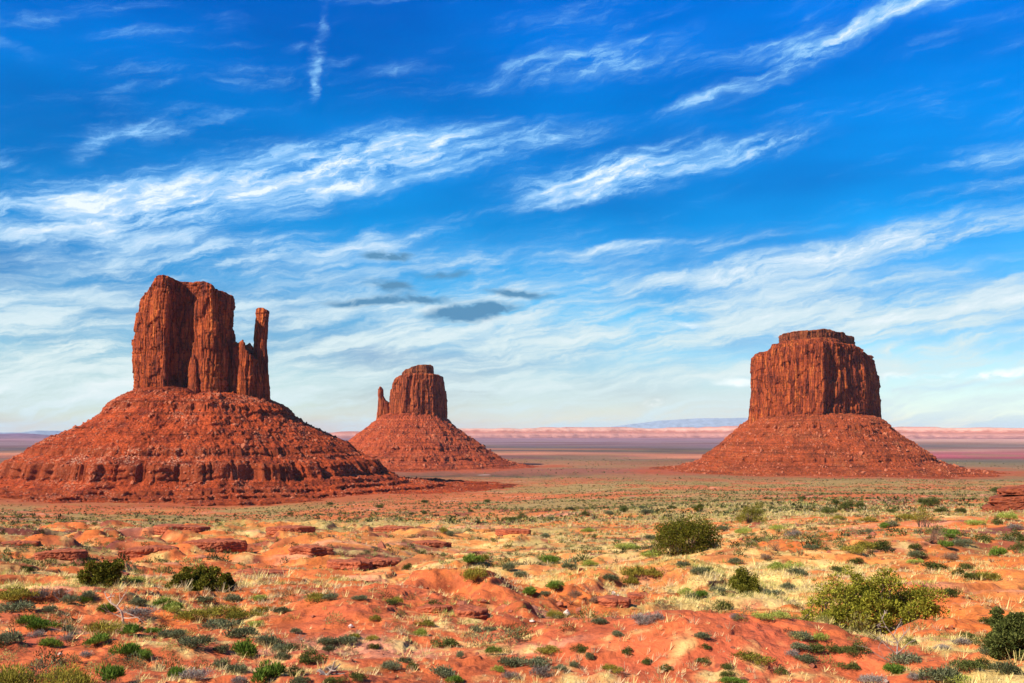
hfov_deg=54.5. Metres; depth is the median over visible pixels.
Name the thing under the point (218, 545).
rock shelf
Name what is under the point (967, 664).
blackbrush
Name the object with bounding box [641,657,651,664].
blackbrush
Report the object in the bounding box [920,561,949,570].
blackbrush
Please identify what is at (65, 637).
dry brush
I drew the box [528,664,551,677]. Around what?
dry brush
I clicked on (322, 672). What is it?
dead stump
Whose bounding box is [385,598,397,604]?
blackbrush
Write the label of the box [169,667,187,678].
rabbitbrush
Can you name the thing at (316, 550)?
rock shelf
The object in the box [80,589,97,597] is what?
sagebrush
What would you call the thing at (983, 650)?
sagebrush
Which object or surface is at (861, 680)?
dry brush
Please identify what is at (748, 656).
snakeweed
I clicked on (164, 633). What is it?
sagebrush
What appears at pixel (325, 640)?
sagebrush
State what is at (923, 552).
blackbrush
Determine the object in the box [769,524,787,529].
rabbitbrush
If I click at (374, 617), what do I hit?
snakeweed
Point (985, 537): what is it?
blackbrush
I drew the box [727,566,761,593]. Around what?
juniper
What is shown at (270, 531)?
rock shelf
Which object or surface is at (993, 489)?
blackbrush
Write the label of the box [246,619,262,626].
rabbitbrush
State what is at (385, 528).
rock shelf
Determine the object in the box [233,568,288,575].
rock shelf
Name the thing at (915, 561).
rabbitbrush
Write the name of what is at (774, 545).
dead brush
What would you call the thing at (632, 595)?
rock shelf
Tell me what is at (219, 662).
sagebrush
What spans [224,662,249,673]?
sagebrush
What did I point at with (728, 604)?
blackbrush
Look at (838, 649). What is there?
blackbrush
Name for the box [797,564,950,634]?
desert bush
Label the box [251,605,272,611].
snakeweed
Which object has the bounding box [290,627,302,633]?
sagebrush
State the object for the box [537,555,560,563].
rabbitbrush
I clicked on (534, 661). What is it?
sagebrush
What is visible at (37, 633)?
dry brush
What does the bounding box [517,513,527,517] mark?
blackbrush
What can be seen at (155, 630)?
rabbitbrush
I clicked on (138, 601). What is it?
sagebrush
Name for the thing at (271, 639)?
sagebrush
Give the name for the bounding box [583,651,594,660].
sagebrush
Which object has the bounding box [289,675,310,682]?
sagebrush
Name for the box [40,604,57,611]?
sagebrush
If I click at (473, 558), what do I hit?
rabbitbrush
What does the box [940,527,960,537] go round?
rabbitbrush
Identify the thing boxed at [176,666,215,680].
dry brush
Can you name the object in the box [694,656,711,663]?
blackbrush
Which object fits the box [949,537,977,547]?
sagebrush
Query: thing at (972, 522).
rabbitbrush
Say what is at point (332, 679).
blackbrush
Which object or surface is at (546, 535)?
sagebrush
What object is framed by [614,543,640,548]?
rabbitbrush
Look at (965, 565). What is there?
blackbrush
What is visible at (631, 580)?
snakeweed
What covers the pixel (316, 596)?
snakeweed
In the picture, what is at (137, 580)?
rabbitbrush
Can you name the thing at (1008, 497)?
rock outcrop
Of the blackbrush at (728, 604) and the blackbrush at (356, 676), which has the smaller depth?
the blackbrush at (356, 676)
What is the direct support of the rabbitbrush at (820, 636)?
on the ground at (1004, 458)
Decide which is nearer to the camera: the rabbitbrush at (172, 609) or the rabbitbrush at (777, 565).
the rabbitbrush at (172, 609)
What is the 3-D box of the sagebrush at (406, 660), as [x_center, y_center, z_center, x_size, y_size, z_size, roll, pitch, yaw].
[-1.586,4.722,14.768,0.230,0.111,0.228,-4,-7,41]
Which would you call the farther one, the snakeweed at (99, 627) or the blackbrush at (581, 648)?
the snakeweed at (99, 627)
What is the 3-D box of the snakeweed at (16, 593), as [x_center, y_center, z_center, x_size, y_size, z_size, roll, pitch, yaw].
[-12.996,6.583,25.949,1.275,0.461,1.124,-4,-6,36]
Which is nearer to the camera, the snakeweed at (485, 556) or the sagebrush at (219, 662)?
the sagebrush at (219, 662)
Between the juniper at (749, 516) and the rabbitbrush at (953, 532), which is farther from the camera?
the juniper at (749, 516)
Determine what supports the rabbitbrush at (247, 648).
on the ground at (1004, 458)
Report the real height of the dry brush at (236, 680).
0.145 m
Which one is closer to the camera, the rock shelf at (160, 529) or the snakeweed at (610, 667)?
the snakeweed at (610, 667)
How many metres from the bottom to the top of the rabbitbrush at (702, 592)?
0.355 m
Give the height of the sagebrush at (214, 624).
0.233 m
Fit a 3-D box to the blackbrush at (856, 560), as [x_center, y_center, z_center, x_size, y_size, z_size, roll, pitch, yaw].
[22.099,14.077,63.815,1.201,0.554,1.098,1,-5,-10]
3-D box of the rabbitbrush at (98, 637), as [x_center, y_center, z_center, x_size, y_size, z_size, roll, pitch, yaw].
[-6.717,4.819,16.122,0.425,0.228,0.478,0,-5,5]
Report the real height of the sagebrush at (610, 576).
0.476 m
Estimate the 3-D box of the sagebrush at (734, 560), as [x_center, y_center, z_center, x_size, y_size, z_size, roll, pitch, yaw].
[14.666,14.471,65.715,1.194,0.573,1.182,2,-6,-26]
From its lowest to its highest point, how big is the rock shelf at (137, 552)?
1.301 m
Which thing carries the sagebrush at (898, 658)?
on the ground at (1004, 458)
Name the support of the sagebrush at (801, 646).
on the ground at (1004, 458)
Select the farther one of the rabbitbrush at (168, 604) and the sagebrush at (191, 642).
the rabbitbrush at (168, 604)
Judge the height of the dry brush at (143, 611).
0.295 m
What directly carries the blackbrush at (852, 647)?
on the ground at (1004, 458)
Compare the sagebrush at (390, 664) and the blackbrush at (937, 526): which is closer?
the sagebrush at (390, 664)
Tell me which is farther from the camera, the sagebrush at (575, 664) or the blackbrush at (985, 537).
the blackbrush at (985, 537)
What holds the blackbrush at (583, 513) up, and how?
on the ground at (1004, 458)
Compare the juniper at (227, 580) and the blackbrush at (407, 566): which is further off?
the blackbrush at (407, 566)
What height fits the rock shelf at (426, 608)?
0.306 m
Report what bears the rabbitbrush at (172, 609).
on the ground at (1004, 458)
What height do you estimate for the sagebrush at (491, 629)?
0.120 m
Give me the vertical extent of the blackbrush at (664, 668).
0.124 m
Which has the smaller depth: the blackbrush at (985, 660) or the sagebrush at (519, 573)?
the blackbrush at (985, 660)
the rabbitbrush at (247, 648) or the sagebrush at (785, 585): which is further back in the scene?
the sagebrush at (785, 585)
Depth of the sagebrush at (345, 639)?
17.34 m
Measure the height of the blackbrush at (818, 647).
0.187 m
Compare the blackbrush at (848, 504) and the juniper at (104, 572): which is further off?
the blackbrush at (848, 504)
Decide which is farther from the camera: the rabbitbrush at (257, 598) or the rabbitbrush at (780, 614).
the rabbitbrush at (257, 598)
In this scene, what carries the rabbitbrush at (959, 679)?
on the ground at (1004, 458)
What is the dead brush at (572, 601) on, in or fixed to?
on the ground at (1004, 458)
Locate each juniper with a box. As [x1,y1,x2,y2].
[77,558,124,587]
[164,564,221,590]
[215,572,237,591]
[652,514,723,554]
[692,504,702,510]
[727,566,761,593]
[733,502,765,523]
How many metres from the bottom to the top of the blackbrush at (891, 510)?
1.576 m
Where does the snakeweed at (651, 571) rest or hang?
on the ground at (1004, 458)
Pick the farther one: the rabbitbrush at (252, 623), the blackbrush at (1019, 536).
the blackbrush at (1019, 536)
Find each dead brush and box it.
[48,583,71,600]
[561,591,577,605]
[763,538,786,550]
[910,521,956,542]
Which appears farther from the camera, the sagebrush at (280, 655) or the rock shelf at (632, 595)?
the rock shelf at (632, 595)
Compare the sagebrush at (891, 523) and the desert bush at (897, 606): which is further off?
the sagebrush at (891, 523)
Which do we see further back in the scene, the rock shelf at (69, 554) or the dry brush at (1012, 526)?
the dry brush at (1012, 526)
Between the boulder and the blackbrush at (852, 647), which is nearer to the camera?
the blackbrush at (852, 647)
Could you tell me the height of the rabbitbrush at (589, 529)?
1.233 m
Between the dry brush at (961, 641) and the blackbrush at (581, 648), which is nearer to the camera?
the blackbrush at (581, 648)
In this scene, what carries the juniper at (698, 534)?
on the ground at (1004, 458)
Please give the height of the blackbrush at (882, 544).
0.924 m
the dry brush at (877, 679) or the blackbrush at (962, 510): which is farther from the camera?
the blackbrush at (962, 510)
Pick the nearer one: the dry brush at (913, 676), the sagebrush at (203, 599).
the dry brush at (913, 676)
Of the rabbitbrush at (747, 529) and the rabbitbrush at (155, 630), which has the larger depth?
the rabbitbrush at (747, 529)
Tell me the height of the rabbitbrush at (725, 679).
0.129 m
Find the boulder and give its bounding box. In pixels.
[457,601,466,605]
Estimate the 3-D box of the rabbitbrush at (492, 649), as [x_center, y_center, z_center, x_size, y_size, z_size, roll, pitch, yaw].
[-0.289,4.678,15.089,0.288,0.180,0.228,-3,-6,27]
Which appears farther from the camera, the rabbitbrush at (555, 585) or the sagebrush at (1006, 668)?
the rabbitbrush at (555, 585)
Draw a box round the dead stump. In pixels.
[316,661,344,675]
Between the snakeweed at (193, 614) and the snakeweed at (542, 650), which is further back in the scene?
the snakeweed at (193, 614)
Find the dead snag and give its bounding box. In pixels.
[860,610,915,662]
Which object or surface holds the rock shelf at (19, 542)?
on the ground at (1004, 458)
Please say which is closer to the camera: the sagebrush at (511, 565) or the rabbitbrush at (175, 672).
the rabbitbrush at (175, 672)
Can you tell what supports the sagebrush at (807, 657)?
on the ground at (1004, 458)
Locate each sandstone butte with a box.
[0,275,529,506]
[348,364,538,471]
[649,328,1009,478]
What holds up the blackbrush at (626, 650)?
on the ground at (1004, 458)
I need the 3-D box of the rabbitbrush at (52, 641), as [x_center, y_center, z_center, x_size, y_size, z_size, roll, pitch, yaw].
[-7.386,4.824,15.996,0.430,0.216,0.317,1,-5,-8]
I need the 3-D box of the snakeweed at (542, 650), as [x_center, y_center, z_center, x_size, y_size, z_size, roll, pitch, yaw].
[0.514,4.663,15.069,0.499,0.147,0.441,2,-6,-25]
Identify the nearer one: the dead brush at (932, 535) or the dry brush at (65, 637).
the dry brush at (65, 637)
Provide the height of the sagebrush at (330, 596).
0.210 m
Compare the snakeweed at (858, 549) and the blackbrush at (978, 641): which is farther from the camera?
the snakeweed at (858, 549)
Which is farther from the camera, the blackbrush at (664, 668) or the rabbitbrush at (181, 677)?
the blackbrush at (664, 668)
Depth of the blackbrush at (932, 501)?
342.60 m
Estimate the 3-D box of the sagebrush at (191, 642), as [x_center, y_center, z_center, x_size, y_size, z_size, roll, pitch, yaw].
[-4.989,4.742,15.756,0.648,0.230,0.642,3,-6,-26]
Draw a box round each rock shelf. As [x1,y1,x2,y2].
[0,540,40,546]
[32,548,87,560]
[118,545,178,559]
[153,524,210,535]
[182,538,247,553]
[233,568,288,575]
[265,525,315,536]
[288,544,333,556]
[326,557,372,570]
[369,557,400,568]
[373,525,413,532]
[412,540,451,547]
[415,604,452,612]
[454,605,489,619]
[495,528,530,535]
[596,594,630,607]
[627,592,647,599]
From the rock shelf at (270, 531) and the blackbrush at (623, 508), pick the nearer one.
the rock shelf at (270, 531)
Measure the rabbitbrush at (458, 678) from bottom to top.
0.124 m
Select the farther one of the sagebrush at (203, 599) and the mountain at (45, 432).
the mountain at (45, 432)
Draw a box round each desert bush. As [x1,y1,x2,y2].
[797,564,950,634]
[912,506,937,526]
[982,605,1023,660]
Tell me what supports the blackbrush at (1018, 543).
on the ground at (1004, 458)
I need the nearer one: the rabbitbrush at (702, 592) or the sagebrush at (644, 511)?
the rabbitbrush at (702, 592)
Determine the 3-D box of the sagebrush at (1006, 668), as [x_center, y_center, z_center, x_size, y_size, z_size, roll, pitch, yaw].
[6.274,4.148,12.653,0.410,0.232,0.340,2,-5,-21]
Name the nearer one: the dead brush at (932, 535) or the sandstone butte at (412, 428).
the dead brush at (932, 535)
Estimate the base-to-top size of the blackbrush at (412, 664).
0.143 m
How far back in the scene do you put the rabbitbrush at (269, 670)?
13.03 m
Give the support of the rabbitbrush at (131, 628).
on the ground at (1004, 458)
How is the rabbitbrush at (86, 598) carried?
on the ground at (1004, 458)
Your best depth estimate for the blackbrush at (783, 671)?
13.74 m
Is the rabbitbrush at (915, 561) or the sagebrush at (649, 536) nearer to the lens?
the rabbitbrush at (915, 561)
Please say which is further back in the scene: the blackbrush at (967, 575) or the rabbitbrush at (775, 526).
the rabbitbrush at (775, 526)
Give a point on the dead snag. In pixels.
(896, 652)
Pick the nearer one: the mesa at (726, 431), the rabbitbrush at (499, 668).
the rabbitbrush at (499, 668)
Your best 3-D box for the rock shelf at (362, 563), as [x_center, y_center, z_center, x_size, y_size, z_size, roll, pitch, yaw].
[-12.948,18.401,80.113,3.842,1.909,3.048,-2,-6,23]
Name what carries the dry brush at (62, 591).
on the ground at (1004, 458)
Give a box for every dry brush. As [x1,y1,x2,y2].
[24,629,45,637]
[28,586,51,599]
[51,587,66,596]
[58,633,73,640]
[80,650,93,658]
[117,605,163,616]
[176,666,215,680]
[229,674,247,682]
[323,663,337,672]
[500,670,521,678]
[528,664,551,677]
[566,589,582,597]
[588,596,597,603]
[630,612,657,624]
[645,610,664,620]
[729,613,744,619]
[759,553,773,559]
[784,528,801,536]
[784,648,799,656]
[856,675,873,682]
[861,672,889,682]
[906,671,926,679]
[933,644,951,649]
[939,552,959,559]
[949,636,970,644]
[1005,523,1023,529]
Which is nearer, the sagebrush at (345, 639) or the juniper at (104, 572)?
the sagebrush at (345, 639)
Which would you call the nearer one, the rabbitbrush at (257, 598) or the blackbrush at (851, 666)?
the blackbrush at (851, 666)
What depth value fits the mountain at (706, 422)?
13014.78 m
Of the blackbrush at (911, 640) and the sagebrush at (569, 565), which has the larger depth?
the sagebrush at (569, 565)
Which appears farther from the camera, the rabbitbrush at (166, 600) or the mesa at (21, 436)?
the mesa at (21, 436)
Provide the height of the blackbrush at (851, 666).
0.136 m
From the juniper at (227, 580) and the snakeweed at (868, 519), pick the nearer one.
the juniper at (227, 580)
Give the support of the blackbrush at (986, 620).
on the ground at (1004, 458)
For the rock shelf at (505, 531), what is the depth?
155.50 m
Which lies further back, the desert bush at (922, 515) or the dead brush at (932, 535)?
the desert bush at (922, 515)
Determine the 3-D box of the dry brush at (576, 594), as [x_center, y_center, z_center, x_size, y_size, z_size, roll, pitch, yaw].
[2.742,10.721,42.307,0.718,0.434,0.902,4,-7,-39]
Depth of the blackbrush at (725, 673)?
13.61 m
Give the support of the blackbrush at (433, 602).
on the ground at (1004, 458)
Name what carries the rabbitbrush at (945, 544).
on the ground at (1004, 458)
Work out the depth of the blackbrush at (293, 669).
13.24 m
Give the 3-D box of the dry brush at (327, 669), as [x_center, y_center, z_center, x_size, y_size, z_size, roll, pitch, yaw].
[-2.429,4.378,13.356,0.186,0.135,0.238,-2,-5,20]
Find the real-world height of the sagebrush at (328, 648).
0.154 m
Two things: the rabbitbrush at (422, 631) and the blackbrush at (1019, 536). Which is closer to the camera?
the rabbitbrush at (422, 631)
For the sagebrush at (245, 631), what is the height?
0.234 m
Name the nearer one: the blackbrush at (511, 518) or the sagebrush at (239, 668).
the sagebrush at (239, 668)
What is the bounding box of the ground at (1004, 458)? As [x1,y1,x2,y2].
[0,432,1023,682]
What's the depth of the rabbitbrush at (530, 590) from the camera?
42.06 m
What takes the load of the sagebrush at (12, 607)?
on the ground at (1004, 458)
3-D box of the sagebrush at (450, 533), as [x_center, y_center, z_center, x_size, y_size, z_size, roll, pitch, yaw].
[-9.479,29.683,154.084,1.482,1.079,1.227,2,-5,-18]
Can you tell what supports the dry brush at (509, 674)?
on the ground at (1004, 458)
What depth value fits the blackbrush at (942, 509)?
222.42 m
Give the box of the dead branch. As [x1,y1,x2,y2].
[100,588,149,623]
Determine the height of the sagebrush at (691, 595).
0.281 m
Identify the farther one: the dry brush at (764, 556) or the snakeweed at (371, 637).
the dry brush at (764, 556)
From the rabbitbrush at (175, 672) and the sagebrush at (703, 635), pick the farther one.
the sagebrush at (703, 635)
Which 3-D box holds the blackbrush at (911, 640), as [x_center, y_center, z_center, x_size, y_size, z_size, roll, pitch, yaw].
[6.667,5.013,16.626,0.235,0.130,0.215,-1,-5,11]
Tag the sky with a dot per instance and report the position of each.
(575, 213)
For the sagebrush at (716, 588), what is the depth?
39.68 m
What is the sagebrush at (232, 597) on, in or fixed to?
on the ground at (1004, 458)
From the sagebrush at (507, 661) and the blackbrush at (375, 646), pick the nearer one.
the sagebrush at (507, 661)
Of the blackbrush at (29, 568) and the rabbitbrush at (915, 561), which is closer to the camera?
the blackbrush at (29, 568)
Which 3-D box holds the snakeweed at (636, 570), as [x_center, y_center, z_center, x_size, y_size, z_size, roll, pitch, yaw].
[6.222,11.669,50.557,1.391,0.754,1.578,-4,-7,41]
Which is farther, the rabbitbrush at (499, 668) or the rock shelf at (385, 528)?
the rock shelf at (385, 528)
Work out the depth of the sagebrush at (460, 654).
14.84 m
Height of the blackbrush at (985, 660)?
0.184 m
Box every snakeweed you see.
[0,585,40,601]
[0,660,39,682]
[29,662,100,682]
[80,620,122,634]
[172,607,220,621]
[201,604,247,617]
[224,609,261,619]
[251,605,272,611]
[303,591,325,601]
[344,632,360,637]
[365,634,379,639]
[369,615,380,620]
[384,596,403,603]
[413,618,434,626]
[439,526,448,533]
[459,565,488,582]
[480,554,489,559]
[535,644,561,653]
[545,610,564,617]
[601,663,624,675]
[618,576,639,584]
[619,565,647,577]
[644,565,664,578]
[730,649,776,667]
[833,514,845,519]
[839,544,868,553]
[854,539,878,548]
[859,516,878,521]
[893,513,917,519]
[972,571,1002,580]
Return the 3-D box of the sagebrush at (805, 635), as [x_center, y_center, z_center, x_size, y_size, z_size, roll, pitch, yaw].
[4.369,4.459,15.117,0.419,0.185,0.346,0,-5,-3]
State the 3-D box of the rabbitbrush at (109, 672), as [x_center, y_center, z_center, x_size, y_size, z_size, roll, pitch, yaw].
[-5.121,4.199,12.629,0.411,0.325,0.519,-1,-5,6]
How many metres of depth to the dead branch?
23.20 m
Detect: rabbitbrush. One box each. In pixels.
[14,613,42,623]
[24,618,62,631]
[38,637,65,647]
[77,595,93,603]
[81,632,110,646]
[93,660,126,682]
[96,603,117,614]
[108,641,142,657]
[118,622,143,636]
[120,575,146,584]
[137,648,153,660]
[143,627,160,634]
[152,595,173,606]
[162,600,182,609]
[164,600,185,612]
[166,666,185,678]
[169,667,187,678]
[230,637,258,657]
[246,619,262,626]
[250,657,287,682]
[251,594,266,601]
[412,626,426,635]
[445,675,463,682]
[462,552,484,563]
[484,645,503,654]
[489,665,503,671]
[522,586,536,594]
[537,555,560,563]
[546,580,564,589]
[579,559,598,565]
[580,527,594,531]
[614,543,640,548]
[639,549,669,557]
[676,587,693,594]
[695,587,707,596]
[718,676,748,682]
[734,526,752,533]
[751,611,774,620]
[766,562,791,570]
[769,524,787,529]
[770,609,790,618]
[785,560,804,567]
[808,632,828,640]
[879,522,889,527]
[880,662,909,673]
[906,558,923,563]
[938,539,953,547]
[939,673,972,682]
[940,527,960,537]
[964,519,987,524]
[988,545,1008,555]
[996,511,1017,520]
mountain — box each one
[0,431,62,434]
[614,418,747,427]
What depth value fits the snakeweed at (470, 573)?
41.16 m
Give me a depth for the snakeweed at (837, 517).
177.31 m
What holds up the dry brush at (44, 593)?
on the ground at (1004, 458)
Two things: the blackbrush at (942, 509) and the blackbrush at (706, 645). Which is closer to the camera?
the blackbrush at (706, 645)
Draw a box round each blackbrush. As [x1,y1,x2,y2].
[19,566,36,572]
[284,664,304,675]
[298,647,327,664]
[321,676,348,682]
[349,671,369,682]
[368,643,380,649]
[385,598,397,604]
[401,563,412,569]
[405,661,418,669]
[423,599,441,605]
[430,636,458,647]
[502,516,519,520]
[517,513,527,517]
[569,643,588,652]
[580,511,590,515]
[619,505,627,511]
[622,645,632,654]
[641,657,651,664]
[659,663,672,670]
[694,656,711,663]
[701,642,710,649]
[714,599,733,609]
[719,670,735,676]
[720,662,731,669]
[773,666,788,674]
[805,641,832,652]
[821,505,836,513]
[827,642,849,653]
[830,499,840,504]
[830,565,845,572]
[836,661,860,669]
[837,499,854,509]
[843,640,872,655]
[847,557,863,563]
[855,501,864,507]
[864,540,892,549]
[885,508,897,512]
[905,638,918,644]
[907,543,922,549]
[912,551,928,558]
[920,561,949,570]
[922,496,940,505]
[926,525,944,533]
[933,507,950,512]
[941,586,962,597]
[949,657,985,670]
[951,565,964,574]
[954,507,966,512]
[957,562,975,568]
[957,631,978,638]
[960,571,979,579]
[968,636,985,646]
[970,533,994,541]
[973,656,993,669]
[977,616,989,624]
[988,486,999,492]
[991,514,1003,524]
[1002,528,1023,541]
[1007,540,1023,552]
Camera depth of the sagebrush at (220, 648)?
15.80 m
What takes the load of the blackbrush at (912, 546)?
on the ground at (1004, 458)
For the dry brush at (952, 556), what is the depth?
60.55 m
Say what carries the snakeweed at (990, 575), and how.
on the ground at (1004, 458)
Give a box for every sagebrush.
[0,599,35,612]
[0,627,25,645]
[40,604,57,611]
[58,593,81,603]
[62,624,76,632]
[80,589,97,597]
[126,595,149,605]
[154,628,184,638]
[167,628,185,638]
[175,633,217,649]
[194,595,217,603]
[197,618,244,630]
[212,643,230,652]
[212,657,231,668]
[221,625,259,637]
[222,593,242,601]
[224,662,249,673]
[253,632,285,646]
[270,641,296,652]
[271,605,290,613]
[274,650,292,659]
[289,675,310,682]
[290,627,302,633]
[316,636,337,644]
[320,592,339,600]
[322,644,335,651]
[331,634,361,644]
[351,595,367,600]
[380,659,402,669]
[398,657,413,662]
[429,663,455,678]
[447,531,455,535]
[456,650,464,657]
[468,624,480,632]
[482,626,497,630]
[497,655,527,667]
[502,561,514,570]
[512,570,528,576]
[518,655,551,668]
[539,533,550,537]
[540,591,550,595]
[552,663,566,671]
[562,563,576,569]
[569,660,579,666]
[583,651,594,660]
[590,617,608,624]
[602,573,618,581]
[603,510,614,514]
[612,630,623,635]
[639,508,654,513]
[643,534,655,539]
[675,560,690,566]
[685,592,701,600]
[689,566,707,573]
[694,631,711,638]
[709,586,727,592]
[718,525,729,530]
[727,556,744,563]
[763,588,783,595]
[780,582,795,589]
[785,566,810,575]
[786,630,813,640]
[790,641,812,650]
[793,653,818,662]
[802,543,819,549]
[884,651,921,664]
[885,520,899,526]
[906,550,923,558]
[918,662,961,682]
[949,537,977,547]
[975,646,996,654]
[988,659,1022,674]
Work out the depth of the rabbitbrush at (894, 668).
13.22 m
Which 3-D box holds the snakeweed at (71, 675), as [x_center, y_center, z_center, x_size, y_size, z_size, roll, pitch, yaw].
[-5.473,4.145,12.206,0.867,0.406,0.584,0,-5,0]
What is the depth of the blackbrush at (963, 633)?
20.13 m
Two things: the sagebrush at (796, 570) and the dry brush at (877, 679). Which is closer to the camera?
the dry brush at (877, 679)
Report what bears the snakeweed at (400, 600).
on the ground at (1004, 458)
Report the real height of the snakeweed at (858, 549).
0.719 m
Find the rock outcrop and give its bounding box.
[982,485,1023,511]
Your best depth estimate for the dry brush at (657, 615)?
15.63 m
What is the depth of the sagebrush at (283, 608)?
21.63 m
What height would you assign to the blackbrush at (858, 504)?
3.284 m
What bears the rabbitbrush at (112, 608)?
on the ground at (1004, 458)
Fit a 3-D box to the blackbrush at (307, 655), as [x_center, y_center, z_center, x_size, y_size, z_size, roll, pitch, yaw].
[-2.946,4.635,14.719,0.468,0.261,0.404,1,-5,-10]
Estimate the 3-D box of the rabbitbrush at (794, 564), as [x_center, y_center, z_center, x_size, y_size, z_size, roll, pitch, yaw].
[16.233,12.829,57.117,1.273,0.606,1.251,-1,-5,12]
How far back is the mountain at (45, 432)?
11948.03 m
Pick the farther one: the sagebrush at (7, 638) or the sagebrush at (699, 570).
the sagebrush at (699, 570)
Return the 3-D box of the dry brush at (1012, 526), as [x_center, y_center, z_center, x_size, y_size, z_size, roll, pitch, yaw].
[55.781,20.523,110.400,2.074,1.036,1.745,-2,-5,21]
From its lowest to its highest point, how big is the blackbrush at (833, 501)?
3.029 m
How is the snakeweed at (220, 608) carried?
on the ground at (1004, 458)
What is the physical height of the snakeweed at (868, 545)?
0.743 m
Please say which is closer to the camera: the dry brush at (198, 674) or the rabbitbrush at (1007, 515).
the dry brush at (198, 674)
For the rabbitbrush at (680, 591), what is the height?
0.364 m
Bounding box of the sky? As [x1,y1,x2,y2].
[0,0,1023,432]
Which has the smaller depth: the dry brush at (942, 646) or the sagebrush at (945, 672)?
the sagebrush at (945, 672)
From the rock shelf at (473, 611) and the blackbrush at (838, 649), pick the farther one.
the rock shelf at (473, 611)
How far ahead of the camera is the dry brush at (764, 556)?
67.23 m
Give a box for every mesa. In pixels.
[0,433,49,438]
[330,426,1023,438]
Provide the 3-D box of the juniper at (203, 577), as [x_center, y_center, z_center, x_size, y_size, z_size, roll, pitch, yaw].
[-11.150,8.342,34.775,1.941,1.114,1.420,0,-5,0]
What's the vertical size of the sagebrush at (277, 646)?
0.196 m
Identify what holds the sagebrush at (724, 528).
on the ground at (1004, 458)
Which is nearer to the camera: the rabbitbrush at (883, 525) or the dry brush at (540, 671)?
the dry brush at (540, 671)
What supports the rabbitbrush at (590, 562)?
on the ground at (1004, 458)
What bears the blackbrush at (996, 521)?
on the ground at (1004, 458)
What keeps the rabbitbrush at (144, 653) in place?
on the ground at (1004, 458)
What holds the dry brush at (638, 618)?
on the ground at (1004, 458)
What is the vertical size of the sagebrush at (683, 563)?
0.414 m
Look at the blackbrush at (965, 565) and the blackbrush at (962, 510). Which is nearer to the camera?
the blackbrush at (965, 565)
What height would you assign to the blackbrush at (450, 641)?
0.217 m
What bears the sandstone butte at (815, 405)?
on the ground at (1004, 458)
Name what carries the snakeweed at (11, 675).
on the ground at (1004, 458)
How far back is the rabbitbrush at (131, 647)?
15.01 m
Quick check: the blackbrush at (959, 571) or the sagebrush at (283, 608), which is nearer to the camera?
the sagebrush at (283, 608)
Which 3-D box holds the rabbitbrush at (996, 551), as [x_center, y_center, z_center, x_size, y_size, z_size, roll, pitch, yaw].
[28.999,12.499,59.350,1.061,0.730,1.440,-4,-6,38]
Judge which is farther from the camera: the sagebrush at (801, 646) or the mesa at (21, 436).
the mesa at (21, 436)
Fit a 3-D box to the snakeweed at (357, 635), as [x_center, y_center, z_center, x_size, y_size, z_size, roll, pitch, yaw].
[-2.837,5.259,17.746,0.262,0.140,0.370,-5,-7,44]
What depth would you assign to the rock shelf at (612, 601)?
26.61 m
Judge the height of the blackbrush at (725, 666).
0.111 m
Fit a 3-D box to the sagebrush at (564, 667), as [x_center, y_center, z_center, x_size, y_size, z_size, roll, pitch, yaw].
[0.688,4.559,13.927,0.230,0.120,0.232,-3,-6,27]
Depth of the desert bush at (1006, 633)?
13.69 m
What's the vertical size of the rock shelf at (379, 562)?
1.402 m
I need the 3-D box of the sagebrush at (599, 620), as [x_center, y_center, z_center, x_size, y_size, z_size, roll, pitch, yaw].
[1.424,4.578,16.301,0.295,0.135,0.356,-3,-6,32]
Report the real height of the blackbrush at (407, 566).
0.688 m
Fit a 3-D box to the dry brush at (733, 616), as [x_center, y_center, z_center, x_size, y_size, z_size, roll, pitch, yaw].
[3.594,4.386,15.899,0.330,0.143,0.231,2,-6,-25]
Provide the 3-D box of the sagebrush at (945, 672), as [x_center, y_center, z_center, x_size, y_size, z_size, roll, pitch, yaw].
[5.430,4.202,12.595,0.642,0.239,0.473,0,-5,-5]
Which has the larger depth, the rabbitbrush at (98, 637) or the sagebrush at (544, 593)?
the sagebrush at (544, 593)
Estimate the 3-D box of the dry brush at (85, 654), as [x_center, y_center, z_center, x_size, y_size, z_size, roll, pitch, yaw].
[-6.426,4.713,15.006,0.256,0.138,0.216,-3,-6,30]
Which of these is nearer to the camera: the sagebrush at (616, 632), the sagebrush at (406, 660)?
the sagebrush at (406, 660)
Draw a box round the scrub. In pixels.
[0,457,1023,681]
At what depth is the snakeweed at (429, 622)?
19.29 m
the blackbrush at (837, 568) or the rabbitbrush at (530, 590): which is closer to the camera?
the rabbitbrush at (530, 590)
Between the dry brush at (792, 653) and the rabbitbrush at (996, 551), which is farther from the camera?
the rabbitbrush at (996, 551)

